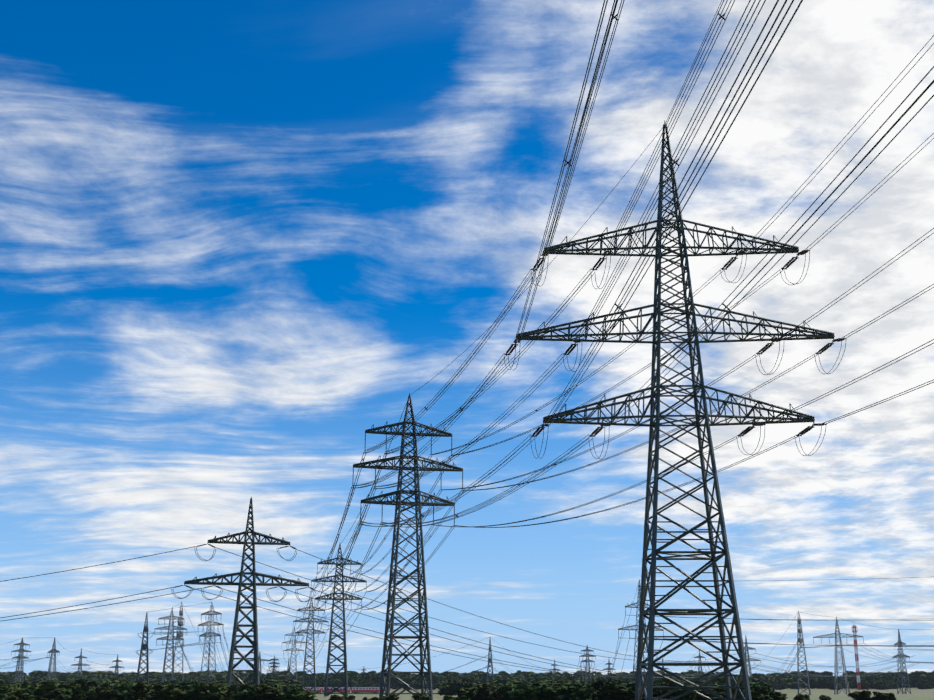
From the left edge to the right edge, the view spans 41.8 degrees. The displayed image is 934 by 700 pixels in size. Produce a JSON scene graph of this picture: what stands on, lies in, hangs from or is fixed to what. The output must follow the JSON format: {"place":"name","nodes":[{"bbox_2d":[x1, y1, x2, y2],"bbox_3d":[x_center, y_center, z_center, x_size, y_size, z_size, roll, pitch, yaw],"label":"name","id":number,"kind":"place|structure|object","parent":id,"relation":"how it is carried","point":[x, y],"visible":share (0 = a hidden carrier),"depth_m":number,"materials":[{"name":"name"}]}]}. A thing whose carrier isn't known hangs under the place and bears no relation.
{"place":"outdoors","nodes":[
{"label":"outdoors","id":0,"kind":"place"},
{"bbox_2d":[0,0,933,677],"label":"sky","id":1,"kind":"structure","parent":0,"point":[238,238],"materials":[{"name":"blue"}]},
{"bbox_2d":[309,687,933,699],"bbox_3d":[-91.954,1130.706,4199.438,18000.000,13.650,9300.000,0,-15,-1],"label":"field ground","id":2,"kind":"structure","parent":0,"point":[915,694],"depth_m":744.33,"materials":[{"name":"green plant"}]},
{"bbox_2d":[0,686,9,699],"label":"bush","id":3,"kind":"object","parent":2,"relation":"on","point":[3,691],"visible":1,"depth_m":144.43,"materials":[{"name":"green plant"}]},
{"bbox_2d":[0,685,22,699],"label":"bush","id":4,"kind":"object","parent":2,"relation":"on","point":[13,689],"visible":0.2,"depth_m":159.26,"materials":[{"name":"green plant"}]},
{"bbox_2d":[11,637,30,681],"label":"line pylon","id":5,"kind":"object","parent":2,"relation":"on","point":[21,657],"visible":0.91,"depth_m":962.05,"materials":[{"name":"grey metal"}]},
{"bbox_2d":[5,690,37,699],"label":"bush","id":6,"kind":"object","parent":2,"relation":"on","point":[18,695],"visible":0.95,"depth_m":149.89,"materials":[{"name":"green plant"}]},
{"bbox_2d":[13,675,35,682],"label":"tree","id":7,"kind":"object","parent":2,"relation":"on","point":[26,678],"visible":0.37,"depth_m":1163.76,"materials":[{"name":"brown plant"}]},
{"bbox_2d":[17,687,38,699],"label":"bush","id":8,"kind":"object","parent":2,"relation":"on","point":[28,690],"visible":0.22,"depth_m":160.34,"materials":[{"name":"green plant"}]},
{"bbox_2d":[31,682,68,699],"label":"bush","id":9,"kind":"object","parent":2,"relation":"on","point":[42,691],"visible":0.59,"depth_m":174.82,"materials":[{"name":"green plant"}]},
{"bbox_2d":[46,638,59,680],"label":"line pylon","id":10,"kind":"object","parent":2,"relation":"on","point":[53,651],"visible":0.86,"depth_m":942.39,"materials":[{"name":"grey metal"}]},
{"bbox_2d":[46,689,72,699],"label":"bush","id":11,"kind":"object","parent":2,"relation":"on","point":[61,694],"visible":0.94,"depth_m":161.95,"materials":[{"name":"green plant"}]},
{"bbox_2d":[57,673,74,679],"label":"tree","id":12,"kind":"object","parent":2,"relation":"on","point":[64,676],"visible":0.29,"depth_m":1216.73,"materials":[{"name":"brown plant"}]},
{"bbox_2d":[62,682,89,697],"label":"bush","id":13,"kind":"object","parent":2,"relation":"on","point":[75,685],"visible":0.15,"depth_m":189.70,"materials":[{"name":"green plant"}]},
{"bbox_2d":[68,690,85,699],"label":"bush","id":14,"kind":"object","parent":2,"relation":"on","point":[76,695],"visible":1,"depth_m":157.80,"materials":[{"name":"green plant"}]},
{"bbox_2d":[71,648,89,675],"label":"line pylon","id":15,"kind":"object","parent":2,"relation":"on","point":[80,663],"visible":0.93,"depth_m":1250.90,"materials":[{"name":"grey metal"}]},
{"bbox_2d":[70,679,96,687],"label":"tree","id":16,"kind":"object","parent":2,"relation":"on","point":[82,682],"visible":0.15,"depth_m":287.12,"materials":[{"name":"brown plant"}]},
{"bbox_2d":[85,674,104,679],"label":"tree","id":17,"kind":"object","parent":2,"relation":"on","point":[96,676],"visible":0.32,"depth_m":1215.32,"materials":[{"name":"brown plant"}]},
{"bbox_2d":[90,687,108,699],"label":"bush","id":18,"kind":"object","parent":2,"relation":"on","point":[94,695],"visible":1,"depth_m":170.38,"materials":[{"name":"green plant"}]},
{"bbox_2d":[100,689,122,699],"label":"bush","id":19,"kind":"object","parent":2,"relation":"on","point":[109,694],"visible":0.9,"depth_m":170.67,"materials":[{"name":"green plant"}]},
{"bbox_2d":[103,679,127,683],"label":"tree","id":20,"kind":"object","parent":2,"relation":"on","point":[115,681],"visible":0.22,"depth_m":445.30,"materials":[{"name":"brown plant"}]},
{"bbox_2d":[109,655,123,672],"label":"line pylon","id":21,"kind":"object","parent":2,"relation":"on","point":[116,667],"visible":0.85,"depth_m":1443.42,"materials":[{"name":"grey metal"}]},
{"bbox_2d":[116,684,131,693],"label":"bush","id":22,"kind":"object","parent":2,"relation":"on","point":[124,687],"visible":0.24,"depth_m":172.88,"materials":[{"name":"green plant"}]},
{"bbox_2d":[125,682,151,699],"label":"bush","id":23,"kind":"object","parent":2,"relation":"on","point":[138,691],"visible":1,"depth_m":144.68,"materials":[{"name":"green plant"}]},
{"bbox_2d":[136,612,152,683],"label":"line pylon","id":24,"kind":"object","parent":2,"relation":"on","point":[144,646],"visible":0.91,"depth_m":577.85,"materials":[{"name":"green metal"}]},
{"bbox_2d":[148,685,189,699],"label":"bush","id":25,"kind":"object","parent":2,"relation":"on","point":[167,693],"visible":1,"depth_m":143.90,"materials":[{"name":"green plant"}]},
{"bbox_2d":[154,609,186,682],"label":"line pylon","id":26,"kind":"object","parent":2,"relation":"on","point":[172,650],"visible":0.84,"depth_m":619.34,"materials":[{"name":"grey metal"}]},
{"bbox_2d":[171,602,182,680],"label":"line pylon","id":27,"kind":"object","parent":2,"relation":"on","point":[180,623],"visible":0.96,"depth_m":578.57,"materials":[{"name":"grey metal"}]},
{"bbox_2d":[175,683,195,699],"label":"bush","id":28,"kind":"object","parent":2,"relation":"on","point":[189,687],"visible":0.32,"depth_m":151.69,"materials":[{"name":"green plant"}]},
{"bbox_2d":[191,683,226,699],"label":"bush","id":29,"kind":"object","parent":2,"relation":"on","point":[205,691],"visible":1,"depth_m":144.75,"materials":[{"name":"green plant"}]},
{"bbox_2d":[198,602,223,680],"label":"line pylon","id":30,"kind":"object","parent":2,"relation":"on","point":[210,632],"visible":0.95,"depth_m":590.94,"materials":[{"name":"grey metal"}]},
{"bbox_2d":[215,683,234,699],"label":"bush","id":31,"kind":"object","parent":2,"relation":"on","point":[230,689],"visible":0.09,"depth_m":155.51,"materials":[{"name":"green plant"}]},
{"bbox_2d":[233,690,250,699],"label":"bush","id":32,"kind":"object","parent":2,"relation":"on","point":[243,695],"visible":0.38,"depth_m":157.22,"materials":[{"name":"green plant"}]},
{"bbox_2d":[172,497,314,684],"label":"line pylon","id":33,"kind":"object","parent":2,"relation":"on","point":[254,625],"visible":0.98,"depth_m":298.40,"materials":[{"name":"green metal"}]},
{"bbox_2d":[233,684,253,698],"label":"bush","id":34,"kind":"object","parent":2,"relation":"on","point":[242,687],"visible":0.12,"depth_m":218.84,"materials":[{"name":"green plant"}]},
{"bbox_2d":[247,684,280,699],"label":"bush","id":35,"kind":"object","parent":2,"relation":"on","point":[262,692],"visible":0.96,"depth_m":148.42,"materials":[{"name":"green plant"}]},
{"bbox_2d":[269,656,279,672],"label":"line pylon","id":36,"kind":"object","parent":2,"relation":"on","point":[273,666],"visible":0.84,"depth_m":1303.03,"materials":[{"name":"grey metal"}]},
{"bbox_2d":[282,680,303,688],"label":"tree","id":37,"kind":"object","parent":2,"relation":"on","point":[299,684],"visible":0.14,"depth_m":573.07,"materials":[{"name":"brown plant"}]},
{"bbox_2d":[282,626,305,679],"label":"line pylon","id":38,"kind":"object","parent":2,"relation":"on","point":[294,640],"visible":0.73,"depth_m":1009.31,"materials":[{"name":"grey metal"}]},
{"bbox_2d":[275,687,315,699],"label":"bush","id":39,"kind":"object","parent":2,"relation":"on","point":[291,693],"visible":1,"depth_m":146.26,"materials":[{"name":"green plant"}]},
{"bbox_2d":[293,598,327,694],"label":"line pylon","id":40,"kind":"object","parent":2,"relation":"on","point":[313,645],"visible":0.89,"depth_m":685.09,"materials":[{"name":"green metal"}]},
{"bbox_2d":[308,676,325,686],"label":"tree","id":41,"kind":"object","parent":2,"relation":"on","point":[319,678],"visible":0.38,"depth_m":1153.34,"materials":[{"name":"green plant"}]},
{"bbox_2d":[311,544,366,696],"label":"line pylon","id":42,"kind":"object","parent":2,"relation":"on","point":[344,663],"visible":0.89,"depth_m":433.93,"materials":[{"name":"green metal"}]},
{"bbox_2d":[303,687,437,693],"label":"regional train","id":43,"kind":"object","parent":2,"relation":"on","point":[364,690],"visible":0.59,"depth_m":960.36,"materials":[{"name":"red paint"}]},
{"bbox_2d":[372,675,380,686],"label":"tree","id":44,"kind":"object","parent":2,"relation":"on","point":[376,679],"visible":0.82,"depth_m":1221.18,"materials":[{"name":"green plant"}]},
{"bbox_2d":[381,694,398,699],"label":"bush","id":45,"kind":"object","parent":2,"relation":"on","point":[391,696],"visible":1,"depth_m":148.54,"materials":[{"name":"green plant"}]},
{"bbox_2d":[352,393,462,699],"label":"line pylon","id":46,"kind":"object","parent":2,"relation":"on","point":[416,469],"visible":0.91,"depth_m":212.67,"materials":[{"name":"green metal"}]},
{"bbox_2d":[411,694,432,699],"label":"bush","id":47,"kind":"object","parent":2,"relation":"on","point":[419,697],"visible":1,"depth_m":177.54,"materials":[{"name":"green plant"}]},
{"bbox_2d":[432,674,445,681],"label":"tree","id":48,"kind":"object","parent":2,"relation":"on","point":[435,678],"visible":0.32,"depth_m":1208.87,"materials":[{"name":"green plant"}]},
{"bbox_2d":[437,682,452,695],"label":"bush","id":49,"kind":"object","parent":2,"relation":"on","point":[441,690],"visible":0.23,"depth_m":554.63,"materials":[{"name":"green plant"}]},
{"bbox_2d":[443,680,458,695],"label":"bush","id":50,"kind":"object","parent":2,"relation":"on","point":[449,691],"visible":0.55,"depth_m":523.68,"materials":[{"name":"green plant"}]},
{"bbox_2d":[449,695,470,699],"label":"bush","id":51,"kind":"object","parent":2,"relation":"on","point":[463,697],"visible":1,"depth_m":144.26,"materials":[{"name":"green plant"}]},
{"bbox_2d":[451,680,473,691],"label":"tree","id":52,"kind":"object","parent":2,"relation":"on","point":[460,684],"visible":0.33,"depth_m":519.81,"materials":[{"name":"green plant"}]},
{"bbox_2d":[0,0,933,690],"bbox_3d":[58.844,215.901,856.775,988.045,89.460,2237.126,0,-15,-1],"label":"conductors","id":53,"kind":"structure","parent":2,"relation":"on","point":[470,398],"depth_m":122.09,"materials":[{"name":"black metal"}]},
{"bbox_2d":[315,13,729,608],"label":"bundle spacers","id":54,"kind":"object","parent":53,"relation":"attached to","point":[615,304],"visible":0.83,"depth_m":68.58,"materials":[{"name":"black metal"}]},
{"bbox_2d":[455,687,478,699],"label":"bush","id":55,"kind":"object","parent":2,"relation":"on","point":[470,692],"visible":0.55,"depth_m":195.20,"materials":[{"name":"green plant"}]},
{"bbox_2d":[472,685,488,699],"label":"bush","id":56,"kind":"object","parent":2,"relation":"on","point":[480,691],"visible":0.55,"depth_m":192.51,"materials":[{"name":"green plant"}]},
{"bbox_2d":[466,683,500,690],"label":"tree","id":57,"kind":"object","parent":2,"relation":"on","point":[491,688],"visible":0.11,"depth_m":234.70,"materials":[{"name":"green plant"}]},
{"bbox_2d":[481,690,493,699],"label":"bush","id":58,"kind":"object","parent":2,"relation":"on","point":[485,695],"visible":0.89,"depth_m":181.17,"materials":[{"name":"green plant"}]},
{"bbox_2d":[486,639,493,680],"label":"line pylon","id":59,"kind":"object","parent":2,"relation":"on","point":[489,665],"visible":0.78,"depth_m":968.63,"materials":[{"name":"grey metal"}]},
{"bbox_2d":[489,687,499,698],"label":"bush","id":60,"kind":"object","parent":2,"relation":"on","point":[493,693],"visible":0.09,"depth_m":174.72,"materials":[{"name":"green plant"}]},
{"bbox_2d":[495,687,504,699],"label":"bush","id":61,"kind":"object","parent":2,"relation":"on","point":[500,691],"visible":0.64,"depth_m":170.20,"materials":[{"name":"green plant"}]},
{"bbox_2d":[500,684,512,699],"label":"bush","id":62,"kind":"object","parent":2,"relation":"on","point":[506,694],"visible":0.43,"depth_m":167.83,"materials":[{"name":"green plant"}]},
{"bbox_2d":[508,684,539,699],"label":"bush","id":63,"kind":"object","parent":2,"relation":"on","point":[517,692],"visible":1,"depth_m":148.16,"materials":[{"name":"green plant"}]},
{"bbox_2d":[533,683,559,699],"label":"bush","id":64,"kind":"object","parent":2,"relation":"on","point":[547,692],"visible":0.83,"depth_m":149.49,"materials":[{"name":"green plant"}]},
{"bbox_2d":[555,684,594,699],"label":"bush","id":65,"kind":"object","parent":2,"relation":"on","point":[573,692],"visible":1,"depth_m":144.72,"materials":[{"name":"green plant"}]},
{"bbox_2d":[571,671,595,678],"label":"tree","id":66,"kind":"object","parent":2,"relation":"on","point":[578,672],"visible":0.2,"depth_m":1289.98,"materials":[{"name":"green plant"}]},
{"bbox_2d":[579,645,595,680],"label":"line pylon","id":67,"kind":"object","parent":2,"relation":"on","point":[586,656],"visible":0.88,"depth_m":1116.54,"materials":[{"name":"grey metal"}]},
{"bbox_2d":[588,687,601,699],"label":"bush","id":68,"kind":"object","parent":2,"relation":"on","point":[594,695],"visible":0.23,"depth_m":155.00,"materials":[{"name":"green plant"}]},
{"bbox_2d":[590,681,620,699],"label":"bush","id":69,"kind":"object","parent":2,"relation":"on","point":[595,685],"visible":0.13,"depth_m":156.62,"materials":[{"name":"green plant"}]},
{"bbox_2d":[597,681,634,699],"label":"bush","id":70,"kind":"object","parent":2,"relation":"on","point":[612,690],"visible":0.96,"depth_m":148.52,"materials":[{"name":"green plant"}]},
{"bbox_2d":[606,677,625,682],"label":"tree","id":71,"kind":"object","parent":2,"relation":"on","point":[620,679],"visible":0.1,"depth_m":514.09,"materials":[{"name":"green plant"}]},
{"bbox_2d":[621,682,657,699],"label":"bush","id":72,"kind":"object","parent":2,"relation":"on","point":[633,684],"visible":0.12,"depth_m":154.14,"materials":[{"name":"green plant"}]},
{"bbox_2d":[618,580,663,683],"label":"line pylon","id":73,"kind":"object","parent":2,"relation":"on","point":[637,607],"visible":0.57,"depth_m":459.82,"materials":[{"name":"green metal"}]},
{"bbox_2d":[653,677,684,683],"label":"tree","id":74,"kind":"object","parent":2,"relation":"on","point":[664,679],"visible":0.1,"depth_m":518.20,"materials":[{"name":"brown plant"}]},
{"bbox_2d":[504,120,845,699],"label":"line pylon","id":75,"kind":"object","parent":2,"relation":"on","point":[650,586],"visible":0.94,"depth_m":116.50,"materials":[{"name":"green metal"}]},
{"bbox_2d":[659,680,692,698],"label":"bush","id":76,"kind":"object","parent":2,"relation":"on","point":[666,683],"visible":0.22,"depth_m":154.44,"materials":[{"name":"green plant"}]},
{"bbox_2d":[667,688,696,699],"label":"bush","id":77,"kind":"object","parent":2,"relation":"on","point":[690,696],"visible":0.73,"depth_m":150.98,"materials":[{"name":"green plant"}]},
{"bbox_2d":[683,682,714,699],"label":"bush","id":78,"kind":"object","parent":2,"relation":"on","point":[704,693],"visible":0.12,"depth_m":161.70,"materials":[{"name":"green plant"}]},
{"bbox_2d":[706,676,737,684],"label":"tree","id":79,"kind":"object","parent":2,"relation":"on","point":[721,679],"visible":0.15,"depth_m":501.08,"materials":[{"name":"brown plant"}]},
{"bbox_2d":[709,683,735,699],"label":"bush","id":80,"kind":"object","parent":2,"relation":"on","point":[721,692],"visible":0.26,"depth_m":166.18,"materials":[{"name":"green plant"}]},
{"bbox_2d":[734,635,760,677],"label":"line pylon","id":81,"kind":"object","parent":2,"relation":"on","point":[748,659],"visible":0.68,"depth_m":954.55,"materials":[{"name":"grey metal"}]},
{"bbox_2d":[732,690,763,699],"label":"bush","id":82,"kind":"object","parent":2,"relation":"on","point":[756,695],"visible":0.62,"depth_m":152.84,"materials":[{"name":"green plant"}]},
{"bbox_2d":[731,683,774,699],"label":"bush","id":83,"kind":"object","parent":2,"relation":"on","point":[762,688],"visible":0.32,"depth_m":165.21,"materials":[{"name":"green plant"}]},
{"bbox_2d":[740,681,774,698],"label":"bush","id":84,"kind":"object","parent":2,"relation":"on","point":[770,690],"visible":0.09,"depth_m":168.22,"materials":[{"name":"green plant"}]},
{"bbox_2d":[755,676,773,682],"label":"tree","id":85,"kind":"object","parent":2,"relation":"on","point":[765,679],"visible":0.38,"depth_m":1168.28,"materials":[{"name":"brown plant"}]},
{"bbox_2d":[769,691,787,699],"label":"bush","id":86,"kind":"object","parent":2,"relation":"on","point":[778,696],"visible":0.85,"depth_m":168.91,"materials":[{"name":"green plant"}]},
{"bbox_2d":[772,681,786,689],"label":"tree","id":87,"kind":"object","parent":2,"relation":"on","point":[782,686],"visible":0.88,"depth_m":1121.68,"materials":[{"name":"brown plant"}]},
{"bbox_2d":[783,677,802,688],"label":"tree","id":88,"kind":"object","parent":2,"relation":"on","point":[788,681],"visible":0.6,"depth_m":1180.18,"materials":[{"name":"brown plant"}]},
{"bbox_2d":[793,694,809,699],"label":"bush","id":89,"kind":"object","parent":2,"relation":"on","point":[801,697],"visible":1,"depth_m":180.28,"materials":[{"name":"green plant"}]},
{"bbox_2d":[797,611,810,694],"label":"line pylon","id":90,"kind":"object","parent":2,"relation":"on","point":[801,639],"visible":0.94,"depth_m":657.46,"materials":[{"name":"grey metal"}]},
{"bbox_2d":[800,676,815,688],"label":"tree","id":91,"kind":"object","parent":2,"relation":"on","point":[804,678],"visible":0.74,"depth_m":1180.04,"materials":[{"name":"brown plant"}]},
{"bbox_2d":[811,678,826,688],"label":"tree","id":92,"kind":"object","parent":2,"relation":"on","point":[815,682],"visible":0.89,"depth_m":1174.00,"materials":[{"name":"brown plant"}]},
{"bbox_2d":[825,681,839,689],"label":"tree","id":93,"kind":"object","parent":2,"relation":"on","point":[830,686],"visible":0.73,"depth_m":1115.44,"materials":[{"name":"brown plant"}]},
{"bbox_2d":[813,617,863,694],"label":"line pylon","id":94,"kind":"object","parent":2,"relation":"on","point":[842,660],"visible":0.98,"depth_m":741.57,"materials":[{"name":"grey metal"}]},
{"bbox_2d":[851,625,860,689],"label":"red white radio mast","id":95,"kind":"object","parent":2,"relation":"on","point":[856,657],"visible":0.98,"depth_m":1123.37,"materials":[{"name":"red metal"}]},
{"bbox_2d":[847,690,873,699],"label":"bush","id":96,"kind":"object","parent":2,"relation":"on","point":[855,695],"visible":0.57,"depth_m":186.66,"materials":[{"name":"green plant"}]},
{"bbox_2d":[855,679,870,689],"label":"tree","id":97,"kind":"object","parent":2,"relation":"on","point":[864,684],"visible":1,"depth_m":1117.76,"materials":[{"name":"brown plant"}]},
{"bbox_2d":[859,691,870,699],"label":"bush","id":98,"kind":"object","parent":2,"relation":"on","point":[864,695],"visible":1,"depth_m":183.20,"materials":[{"name":"green plant"}]},
{"bbox_2d":[862,675,881,688],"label":"tree","id":99,"kind":"object","parent":2,"relation":"on","point":[877,678],"visible":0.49,"depth_m":1166.94,"materials":[{"name":"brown plant"}]},
{"bbox_2d":[872,691,887,699],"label":"bush","id":100,"kind":"object","parent":2,"relation":"on","point":[880,696],"visible":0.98,"depth_m":191.78,"materials":[{"name":"green plant"}]},
{"bbox_2d":[874,680,888,689],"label":"tree","id":101,"kind":"object","parent":2,"relation":"on","point":[881,684],"visible":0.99,"depth_m":1121.86,"materials":[{"name":"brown plant"}]},
{"bbox_2d":[892,629,910,693],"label":"line pylon","id":102,"kind":"object","parent":2,"relation":"on","point":[900,657],"visible":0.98,"depth_m":867.46,"materials":[{"name":"grey metal"}]},
{"bbox_2d":[900,676,917,687],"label":"tree","id":103,"kind":"object","parent":2,"relation":"on","point":[912,682],"visible":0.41,"depth_m":1220.84,"materials":[{"name":"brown plant"}]},
{"bbox_2d":[915,680,931,688],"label":"tree","id":104,"kind":"object","parent":2,"relation":"on","point":[924,684],"visible":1,"depth_m":1147.56,"materials":[{"name":"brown plant"}]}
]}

